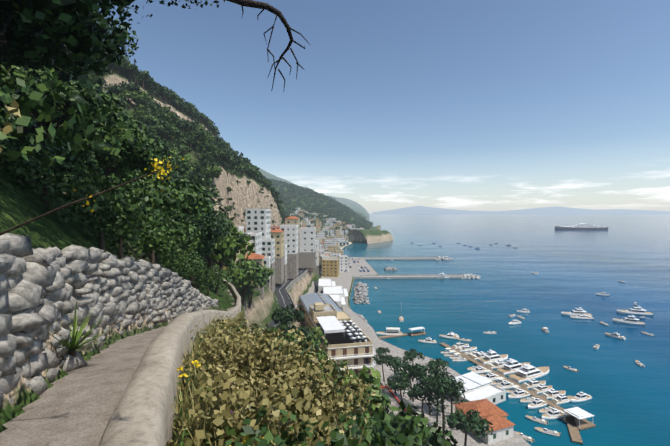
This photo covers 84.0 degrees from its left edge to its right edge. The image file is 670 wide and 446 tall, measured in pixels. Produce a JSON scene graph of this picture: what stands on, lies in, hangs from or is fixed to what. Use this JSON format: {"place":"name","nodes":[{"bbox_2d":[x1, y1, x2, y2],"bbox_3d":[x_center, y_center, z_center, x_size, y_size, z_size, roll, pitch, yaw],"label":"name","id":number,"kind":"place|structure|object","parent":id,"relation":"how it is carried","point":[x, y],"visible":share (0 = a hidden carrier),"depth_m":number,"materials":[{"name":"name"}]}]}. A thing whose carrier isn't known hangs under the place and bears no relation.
{"place":"outdoors","nodes":[
{"label":"outdoors","id":0,"kind":"place"},
{"bbox_2d":[0,67,471,389],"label":"terrain","id":1,"kind":"structure","parent":0,"point":[244,196],"depth_m":219.92,"materials":[{"name":"beige stone"}]},
{"bbox_2d":[0,3,138,58],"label":"oak tree","id":2,"kind":"object","parent":1,"relation":"on","point":[106,43],"visible":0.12,"depth_m":19.84,"materials":[{"name":"green plant"}]},
{"bbox_2d":[0,162,212,442],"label":"grass","id":3,"kind":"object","parent":1,"relation":"on","point":[19,205],"visible":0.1,"depth_m":11.37,"materials":[{"name":"green plant"}]},
{"bbox_2d":[0,284,235,445],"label":"footpath","id":4,"kind":"structure","parent":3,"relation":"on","point":[76,407],"depth_m":6.65,"materials":[{"name":"beige concrete"}]},
{"bbox_2d":[47,301,110,356],"bbox_3d":[-6.136,2.728,8.651,1.944,1.884,2.017,-1,2,-40],"label":"yucca plant","id":5,"kind":"object","parent":4,"relation":"on","point":[73,345],"visible":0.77,"depth_m":8.76,"materials":[{"name":"green plant"}]},
{"bbox_2d":[0,233,218,407],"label":"stone wall","id":6,"kind":"structure","parent":4,"relation":"on","point":[30,276],"depth_m":8.67,"materials":[{"name":"stone"}]},
{"bbox_2d":[0,157,183,235],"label":"broom shrub branch","id":7,"kind":"object","parent":6,"relation":"attached to","point":[82,199],"visible":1,"depth_m":4.92,"materials":[{"name":"brown plant"}]},
{"bbox_2d":[98,269,240,445],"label":"parapet wall","id":8,"kind":"structure","parent":4,"relation":"on","point":[142,414],"depth_m":5.50,"materials":[{"name":"concrete"}]},
{"bbox_2d":[98,0,224,26],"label":"tree foliage","id":9,"kind":"object","parent":1,"relation":"on","point":[127,13],"visible":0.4,"depth_m":16.67,"materials":[{"name":"green plant"}]},
{"bbox_2d":[226,0,309,91],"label":"bare branch","id":10,"kind":"object","parent":9,"relation":"attached to","point":[261,5],"visible":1,"depth_m":3.14,"materials":[{"name":"brown plant"}]},
{"bbox_2d":[0,0,339,403],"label":"slope trees","id":11,"kind":"object","parent":1,"relation":"on","point":[72,28],"visible":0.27,"depth_m":24.34,"materials":[{"name":"green plant"}]},
{"bbox_2d":[95,79,284,282],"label":"cliff scrub","id":12,"kind":"object","parent":1,"relation":"on","point":[226,208],"visible":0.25,"depth_m":241.27,"materials":[{"name":"green plant"}]},
{"bbox_2d":[107,59,321,272],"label":"hillside trees","id":13,"kind":"object","parent":1,"relation":"on","point":[232,159],"visible":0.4,"depth_m":286.37,"materials":[{"name":"green plant"}]},
{"bbox_2d":[0,65,445,445],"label":"shrubs","id":14,"kind":"object","parent":1,"relation":"on","point":[285,406],"visible":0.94,"depth_m":8.65,"materials":[{"name":"green plant"}]},
{"bbox_2d":[0,50,457,445],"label":"hillside trees","id":15,"kind":"object","parent":1,"relation":"on","point":[164,121],"visible":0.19,"depth_m":103.20,"materials":[{"name":"green plant"}]},
{"bbox_2d":[218,250,241,270],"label":"ochre house","id":16,"kind":"structure","parent":1,"relation":"on","point":[223,267],"depth_m":125.81,"materials":[{"name":"beige paint"}]},
{"bbox_2d":[246,232,261,254],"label":"apartment building","id":17,"kind":"structure","parent":1,"relation":"on","point":[257,238],"depth_m":155.18,"materials":[{"name":"white concrete"}]},
{"bbox_2d":[236,226,279,299],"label":"terrace houses","id":18,"kind":"structure","parent":1,"relation":"on","point":[259,259],"depth_m":141.36,"materials":[{"name":"white paint"}]},
{"bbox_2d":[246,209,270,238],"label":"apartment building","id":19,"kind":"structure","parent":1,"relation":"on","point":[258,220],"depth_m":198.65,"materials":[{"name":"white paint"}]},
{"bbox_2d":[262,239,274,292],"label":"apartment building","id":20,"kind":"structure","parent":1,"relation":"on","point":[268,247],"depth_m":187.67,"materials":[{"name":"white paint"}]},
{"bbox_2d":[169,307,384,445],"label":"ledge weeds","id":21,"kind":"object","parent":1,"relation":"on","point":[178,435],"depth_m":6.92,"materials":[{"name":"yellow"}]},
{"bbox_2d":[271,229,283,283],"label":"apartment building","id":22,"kind":"structure","parent":1,"relation":"on","point":[277,235],"depth_m":231.62,"materials":[{"name":"beige paint"}]},
{"bbox_2d":[261,269,307,333],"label":"road","id":23,"kind":"structure","parent":1,"relation":"on","point":[284,298],"depth_m":202.10,"materials":[{"name":"grey asphalt"}]},
{"bbox_2d":[282,244,286,283],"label":"apartment building","id":24,"kind":"structure","parent":1,"relation":"on","point":[285,265],"depth_m":251.39,"materials":[{"name":"white concrete"}]},
{"bbox_2d":[280,225,297,278],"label":"apartment building","id":25,"kind":"structure","parent":1,"relation":"on","point":[291,236],"depth_m":267.61,"materials":[{"name":"white paint"}]},
{"bbox_2d":[285,216,299,253],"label":"apartment building","id":26,"kind":"structure","parent":1,"relation":"on","point":[292,220],"depth_m":299.07,"materials":[{"name":"beige paint"}]},
{"bbox_2d":[287,271,307,290],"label":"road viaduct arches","id":27,"kind":"structure","parent":1,"relation":"on","point":[295,282],"depth_m":271.62,"materials":[{"name":"grey concrete"}]},
{"bbox_2d":[298,227,315,267],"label":"apartment building","id":28,"kind":"structure","parent":1,"relation":"on","point":[307,256],"depth_m":329.95,"materials":[{"name":"white concrete"}]},
{"bbox_2d":[313,240,318,275],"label":"apartment building","id":29,"kind":"structure","parent":1,"relation":"on","point":[316,269],"depth_m":352.55,"materials":[{"name":"white paint"}]},
{"bbox_2d":[321,377,401,445],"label":"shrubs","id":30,"kind":"object","parent":1,"relation":"on","point":[372,431],"visible":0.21,"depth_m":21.99,"materials":[{"name":"green plant"}]},
{"bbox_2d":[257,167,369,220],"bbox_3d":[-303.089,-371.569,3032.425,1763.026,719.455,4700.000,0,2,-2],"label":"mountain ridge","id":31,"kind":"structure","parent":0,"point":[354,206],"depth_m":3851.77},
{"bbox_2d":[271,186,375,249],"bbox_3d":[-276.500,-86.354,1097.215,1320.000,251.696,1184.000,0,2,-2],"label":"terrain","id":32,"kind":"structure","parent":0,"point":[325,203],"depth_m":1258.57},
{"bbox_2d":[264,176,372,235],"bbox_3d":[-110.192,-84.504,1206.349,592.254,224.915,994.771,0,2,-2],"label":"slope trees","id":33,"kind":"object","parent":32,"relation":"on","point":[361,221],"visible":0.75,"depth_m":1273.83,"materials":[{"name":"green plant"}]},
{"bbox_2d":[290,208,366,276],"bbox_3d":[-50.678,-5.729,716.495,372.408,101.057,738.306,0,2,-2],"label":"town houses","id":34,"kind":"structure","parent":32,"relation":"on","point":[333,260],"depth_m":661.80,"materials":[{"name":"beige paint"}]},
{"bbox_2d":[346,229,392,243],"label":"headland rock","id":35,"kind":"object","parent":32,"relation":"on","point":[374,236],"visible":0.9,"depth_m":829.90,"materials":[{"name":"beige stone"}]},
{"bbox_2d":[96,0,669,212],"label":"sky","id":36,"kind":"structure","parent":0,"point":[470,105],"materials":[{"name":"blue"}]},
{"bbox_2d":[306,246,530,445],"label":"waterfront promenade","id":37,"kind":"structure","parent":0,"point":[344,279],"depth_m":148.67,"materials":[{"name":"concrete"}]},
{"bbox_2d":[318,278,348,306],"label":"white buildings","id":38,"kind":"structure","parent":37,"relation":"on","point":[333,291],"depth_m":275.75,"materials":[{"name":"white paint"}]},
{"bbox_2d":[294,292,375,384],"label":"hotel","id":39,"kind":"structure","parent":37,"relation":"on","point":[349,340],"depth_m":126.68,"materials":[{"name":"beige paint"}]},
{"bbox_2d":[313,273,434,445],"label":"road","id":40,"kind":"structure","parent":37,"relation":"on","point":[382,383],"depth_m":136.93,"materials":[{"name":"grey asphalt"}]},
{"bbox_2d":[380,385,406,415],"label":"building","id":41,"kind":"structure","parent":37,"relation":"on","point":[387,391],"depth_m":112.02,"materials":[{"name":"white paint"}]},
{"bbox_2d":[373,347,493,445],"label":"trees","id":42,"kind":"object","parent":37,"relation":"on","point":[445,383],"visible":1,"depth_m":105.97,"materials":[{"name":"green plant"}]},
{"bbox_2d":[426,363,448,426],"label":"tree","id":43,"kind":"object","parent":37,"relation":"on","point":[437,369],"visible":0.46,"depth_m":107.80,"materials":[{"name":"green plant"}]},
{"bbox_2d":[453,372,514,443],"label":"waterfront buildings","id":44,"kind":"structure","parent":0,"point":[484,400],"depth_m":110.95,"materials":[{"name":"white paint"}]},
{"bbox_2d":[340,213,669,445],"bbox_3d":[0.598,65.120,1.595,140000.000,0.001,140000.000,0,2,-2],"label":"sea","id":45,"kind":"structure","parent":0,"point":[628,404],"depth_m":273.92,"materials":[{"name":"blue liquid"}]},
{"bbox_2d":[352,282,369,303],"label":"breakwater rock","id":46,"kind":"object","parent":45,"relation":"in","point":[360,290],"visible":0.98,"depth_m":292.21,"materials":[{"name":"grey stone"}]},
{"bbox_2d":[376,327,402,335],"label":"bay boat","id":47,"kind":"object","parent":45,"relation":"on","point":[391,331],"visible":0.9,"depth_m":197.49,"materials":[{"name":"white plastic"}]},
{"bbox_2d":[384,267,397,270],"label":"boat","id":48,"kind":"object","parent":45,"relation":"in","point":[389,268],"visible":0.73,"depth_m":424.35,"materials":[{"name":"white plastic"}]},
{"bbox_2d":[360,257,436,259],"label":"pier","id":49,"kind":"structure","parent":45,"relation":"in","point":[400,258],"depth_m":516.73,"materials":[{"name":"concrete"}]},
{"bbox_2d":[378,327,425,338],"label":"dock","id":50,"kind":"object","parent":45,"relation":"on","point":[410,334],"visible":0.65,"depth_m":197.87,"materials":[{"name":"brown wood"}]},
{"bbox_2d":[354,272,463,278],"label":"pier","id":51,"kind":"structure","parent":45,"relation":"in","point":[433,276],"depth_m":370.48,"materials":[{"name":"concrete"}]},
{"bbox_2d":[418,337,436,343],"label":"bay boat","id":52,"kind":"object","parent":45,"relation":"on","point":[428,340],"visible":0.94,"depth_m":185.83,"materials":[{"name":"white plastic"}]},
{"bbox_2d":[435,256,452,259],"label":"pier rock","id":53,"kind":"object","parent":45,"relation":"in","point":[443,258],"visible":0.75,"depth_m":518.12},
{"bbox_2d":[438,273,449,278],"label":"bay boat","id":54,"kind":"object","parent":45,"relation":"on","point":[441,275],"visible":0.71,"depth_m":370.73,"materials":[{"name":"white plastic"}]},
{"bbox_2d":[441,348,453,353],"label":"moored boat","id":55,"kind":"object","parent":45,"relation":"on","point":[445,352],"visible":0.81,"depth_m":172.87,"materials":[{"name":"white plastic"}]},
{"bbox_2d":[439,333,458,339],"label":"bay boat","id":56,"kind":"object","parent":45,"relation":"on","point":[449,336],"visible":0.88,"depth_m":192.85,"materials":[{"name":"white plastic"}]},
{"bbox_2d":[444,350,458,356],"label":"moored boat","id":57,"kind":"object","parent":45,"relation":"on","point":[449,355],"visible":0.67,"depth_m":169.72,"materials":[{"name":"white plastic"}]},
{"bbox_2d":[449,352,462,358],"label":"moored boat","id":58,"kind":"object","parent":45,"relation":"on","point":[455,356],"visible":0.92,"depth_m":167.14,"materials":[{"name":"white plastic"}]},
{"bbox_2d":[452,358,467,361],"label":"moored boat","id":59,"kind":"object","parent":45,"relation":"on","point":[460,359],"visible":0.98,"depth_m":163.77,"materials":[{"name":"white plastic"}]},
{"bbox_2d":[452,342,468,348],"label":"moored boat","id":60,"kind":"object","parent":45,"relation":"on","point":[459,344],"visible":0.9,"depth_m":179.20,"materials":[{"name":"white plastic"}]},
{"bbox_2d":[457,338,471,341],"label":"bay boat","id":61,"kind":"object","parent":45,"relation":"on","point":[465,340],"visible":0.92,"depth_m":189.11,"materials":[{"name":"white"}]},
{"bbox_2d":[457,345,476,351],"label":"moored boat","id":62,"kind":"object","parent":45,"relation":"on","point":[465,348],"visible":0.98,"depth_m":175.39,"materials":[{"name":"white plastic"}]},
{"bbox_2d":[461,273,480,278],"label":"pier head","id":63,"kind":"object","parent":45,"relation":"on","point":[469,276],"depth_m":370.44},
{"bbox_2d":[467,366,477,370],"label":"moored boat","id":64,"kind":"object","parent":45,"relation":"on","point":[471,368],"visible":0.58,"depth_m":154.50,"materials":[{"name":"white plastic"}]},
{"bbox_2d":[468,350,485,356],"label":"moored boat","id":65,"kind":"object","parent":45,"relation":"on","point":[475,352],"visible":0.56,"depth_m":168.32,"materials":[{"name":"white plastic"}]},
{"bbox_2d":[471,366,486,373],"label":"moored boat","id":66,"kind":"object","parent":45,"relation":"on","point":[478,369],"visible":0.81,"depth_m":151.03,"materials":[{"name":"white plastic"}]},
{"bbox_2d":[471,351,487,359],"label":"moored boat","id":67,"kind":"object","parent":45,"relation":"on","point":[479,355],"visible":0.6,"depth_m":166.15,"materials":[{"name":"white"}]},
{"bbox_2d":[480,369,492,376],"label":"moored boat","id":68,"kind":"object","parent":45,"relation":"on","point":[485,374],"visible":0.6,"depth_m":148.64,"materials":[{"name":"white"}]},
{"bbox_2d":[483,331,496,333],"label":"bay boat","id":69,"kind":"object","parent":45,"relation":"on","point":[492,332],"visible":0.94,"depth_m":201.11,"materials":[{"name":"white plastic"}]},
{"bbox_2d":[485,373,499,380],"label":"moored boat","id":70,"kind":"object","parent":45,"relation":"on","point":[492,376],"visible":0.62,"depth_m":144.64,"materials":[{"name":"white plastic"}]},
{"bbox_2d":[478,350,507,364],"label":"moored boat","id":71,"kind":"object","parent":45,"relation":"on","point":[491,356],"visible":0.85,"depth_m":161.82,"materials":[{"name":"white plastic"}]},
{"bbox_2d":[486,360,507,368],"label":"moored boat","id":72,"kind":"object","parent":45,"relation":"on","point":[497,364],"visible":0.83,"depth_m":156.46,"materials":[{"name":"white plastic"}]},
{"bbox_2d":[491,377,506,384],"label":"moored boat","id":73,"kind":"object","parent":45,"relation":"on","point":[499,382],"visible":0.77,"depth_m":141.81,"materials":[{"name":"white plastic"}]},
{"bbox_2d":[496,380,513,389],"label":"moored boat","id":74,"kind":"object","parent":45,"relation":"on","point":[505,385],"visible":0.75,"depth_m":137.84,"materials":[{"name":"white plastic"}]},
{"bbox_2d":[496,358,529,375],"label":"moored boat","id":75,"kind":"object","parent":45,"relation":"on","point":[511,366],"visible":0.88,"depth_m":151.34,"materials":[{"name":"white plastic"}]},
{"bbox_2d":[506,385,521,393],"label":"moored boat","id":76,"kind":"object","parent":45,"relation":"on","point":[509,391],"visible":0.54,"depth_m":135.16,"materials":[{"name":"white plastic"}]},
{"bbox_2d":[509,319,521,324],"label":"bay boat","id":77,"kind":"object","parent":45,"relation":"on","point":[514,322],"visible":0.92,"depth_m":217.81,"materials":[{"name":"white plastic"}]},
{"bbox_2d":[439,342,595,443],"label":"dock","id":78,"kind":"object","parent":45,"relation":"in","point":[575,420],"visible":0.9,"depth_m":116.44,"materials":[{"name":"brown wood"}]},
{"bbox_2d":[508,388,530,399],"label":"moored boat","id":79,"kind":"object","parent":45,"relation":"on","point":[520,393],"visible":0.96,"depth_m":131.13,"materials":[{"name":"white"}]},
{"bbox_2d":[517,308,529,312],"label":"bay boat","id":80,"kind":"object","parent":45,"relation":"on","point":[523,310],"visible":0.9,"depth_m":242.86,"materials":[{"name":"white"}]},
{"bbox_2d":[515,431,533,442],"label":"bay boat","id":81,"kind":"object","parent":45,"relation":"on","point":[527,438],"visible":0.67,"depth_m":106.74,"materials":[{"name":"white plastic"}]},
{"bbox_2d":[508,364,548,383],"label":"moored boat","id":82,"kind":"object","parent":45,"relation":"on","point":[525,373],"visible":0.94,"depth_m":145.76,"materials":[{"name":"white plastic"}]},
{"bbox_2d":[520,397,536,402],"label":"moored boat","id":83,"kind":"object","parent":45,"relation":"on","point":[527,400],"visible":0.83,"depth_m":128.24,"materials":[{"name":"white plastic"}]},
{"bbox_2d":[522,379,545,388],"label":"moored boat","id":84,"kind":"object","parent":45,"relation":"on","point":[532,383],"visible":0.83,"depth_m":139.16,"materials":[{"name":"white plastic"}]},
{"bbox_2d":[525,415,547,424],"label":"bay boat","id":85,"kind":"object","parent":45,"relation":"on","point":[537,420],"visible":0.98,"depth_m":116.34,"materials":[{"name":"white plastic"}]},
{"bbox_2d":[528,397,547,409],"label":"moored boat","id":86,"kind":"object","parent":45,"relation":"on","point":[536,403],"visible":0.98,"depth_m":124.46,"materials":[{"name":"white plastic"}]},
{"bbox_2d":[531,384,551,393],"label":"moored boat","id":87,"kind":"object","parent":45,"relation":"on","point":[540,388],"visible":0.85,"depth_m":135.13,"materials":[{"name":"white plastic"}]},
{"bbox_2d":[539,406,554,413],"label":"moored boat","id":88,"kind":"object","parent":45,"relation":"on","point":[542,411],"visible":0.71,"depth_m":121.94,"materials":[{"name":"white plastic"}]},
{"bbox_2d":[534,427,560,436],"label":"bay boat","id":89,"kind":"object","parent":45,"relation":"on","point":[548,432],"visible":1,"depth_m":110.05,"materials":[{"name":"white plastic"}]},
{"bbox_2d":[540,388,565,399],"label":"moored boat","id":90,"kind":"object","parent":45,"relation":"on","point":[551,393],"visible":0.81,"depth_m":131.31,"materials":[{"name":"white"}]},
{"bbox_2d":[542,408,566,419],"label":"moored boat","id":91,"kind":"object","parent":45,"relation":"on","point":[553,414],"visible":0.94,"depth_m":117.88,"materials":[{"name":"white"}]},
{"bbox_2d":[550,394,572,404],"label":"moored boat","id":92,"kind":"object","parent":45,"relation":"on","point":[560,399],"visible":0.92,"depth_m":127.46,"materials":[{"name":"white plastic"}]},
{"bbox_2d":[563,366,578,371],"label":"bay boat","id":93,"kind":"object","parent":45,"relation":"on","point":[571,369],"visible":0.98,"depth_m":154.05,"materials":[{"name":"white"}]},
{"bbox_2d":[561,307,592,316],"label":"yacht","id":94,"kind":"object","parent":45,"relation":"on","point":[576,311],"visible":0.77,"depth_m":234.28,"materials":[{"name":"white plastic"}]},
{"bbox_2d":[555,223,607,229],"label":"ship","id":95,"kind":"object","parent":45,"relation":"on","point":[582,226],"visible":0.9,"depth_m":1438.57,"materials":[{"name":"white metal"}]},
{"bbox_2d":[571,390,591,402],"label":"bay boat","id":96,"kind":"object","parent":45,"relation":"on","point":[579,397],"visible":0.98,"depth_m":128.78,"materials":[{"name":"white plastic"}]},
{"bbox_2d":[570,314,593,319],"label":"yacht","id":97,"kind":"object","parent":45,"relation":"on","point":[581,316],"visible":0.94,"depth_m":228.54,"materials":[{"name":"white plastic"}]},
{"bbox_2d":[596,292,609,295],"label":"bay boat","id":98,"kind":"object","parent":45,"relation":"on","point":[602,294],"visible":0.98,"depth_m":293.21,"materials":[{"name":"white plastic"}]},
{"bbox_2d":[605,332,625,339],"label":"yacht","id":99,"kind":"object","parent":45,"relation":"on","point":[616,335],"visible":0.94,"depth_m":193.78,"materials":[{"name":"white plastic"}]},
{"bbox_2d":[613,315,644,325],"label":"yacht","id":100,"kind":"object","parent":45,"relation":"on","point":[631,320],"visible":0.94,"depth_m":217.97,"materials":[{"name":"white plastic"}]},
{"bbox_2d":[616,306,653,315],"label":"yacht","id":101,"kind":"object","parent":45,"relation":"on","point":[638,310],"visible":0.85,"depth_m":238.20,"materials":[{"name":"white plastic"}]},
{"bbox_2d":[635,360,644,366],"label":"bay boat","id":102,"kind":"object","parent":45,"relation":"on","point":[639,363],"visible":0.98,"depth_m":159.75,"materials":[{"name":"white plastic"}]},
{"bbox_2d":[373,206,669,213],"bbox_3d":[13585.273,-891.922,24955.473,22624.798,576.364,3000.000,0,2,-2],"label":"distant mountains","id":103,"kind":"structure","parent":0,"point":[433,210],"depth_m":24537.03,"materials":[{"name":"blue stone"}]}
]}

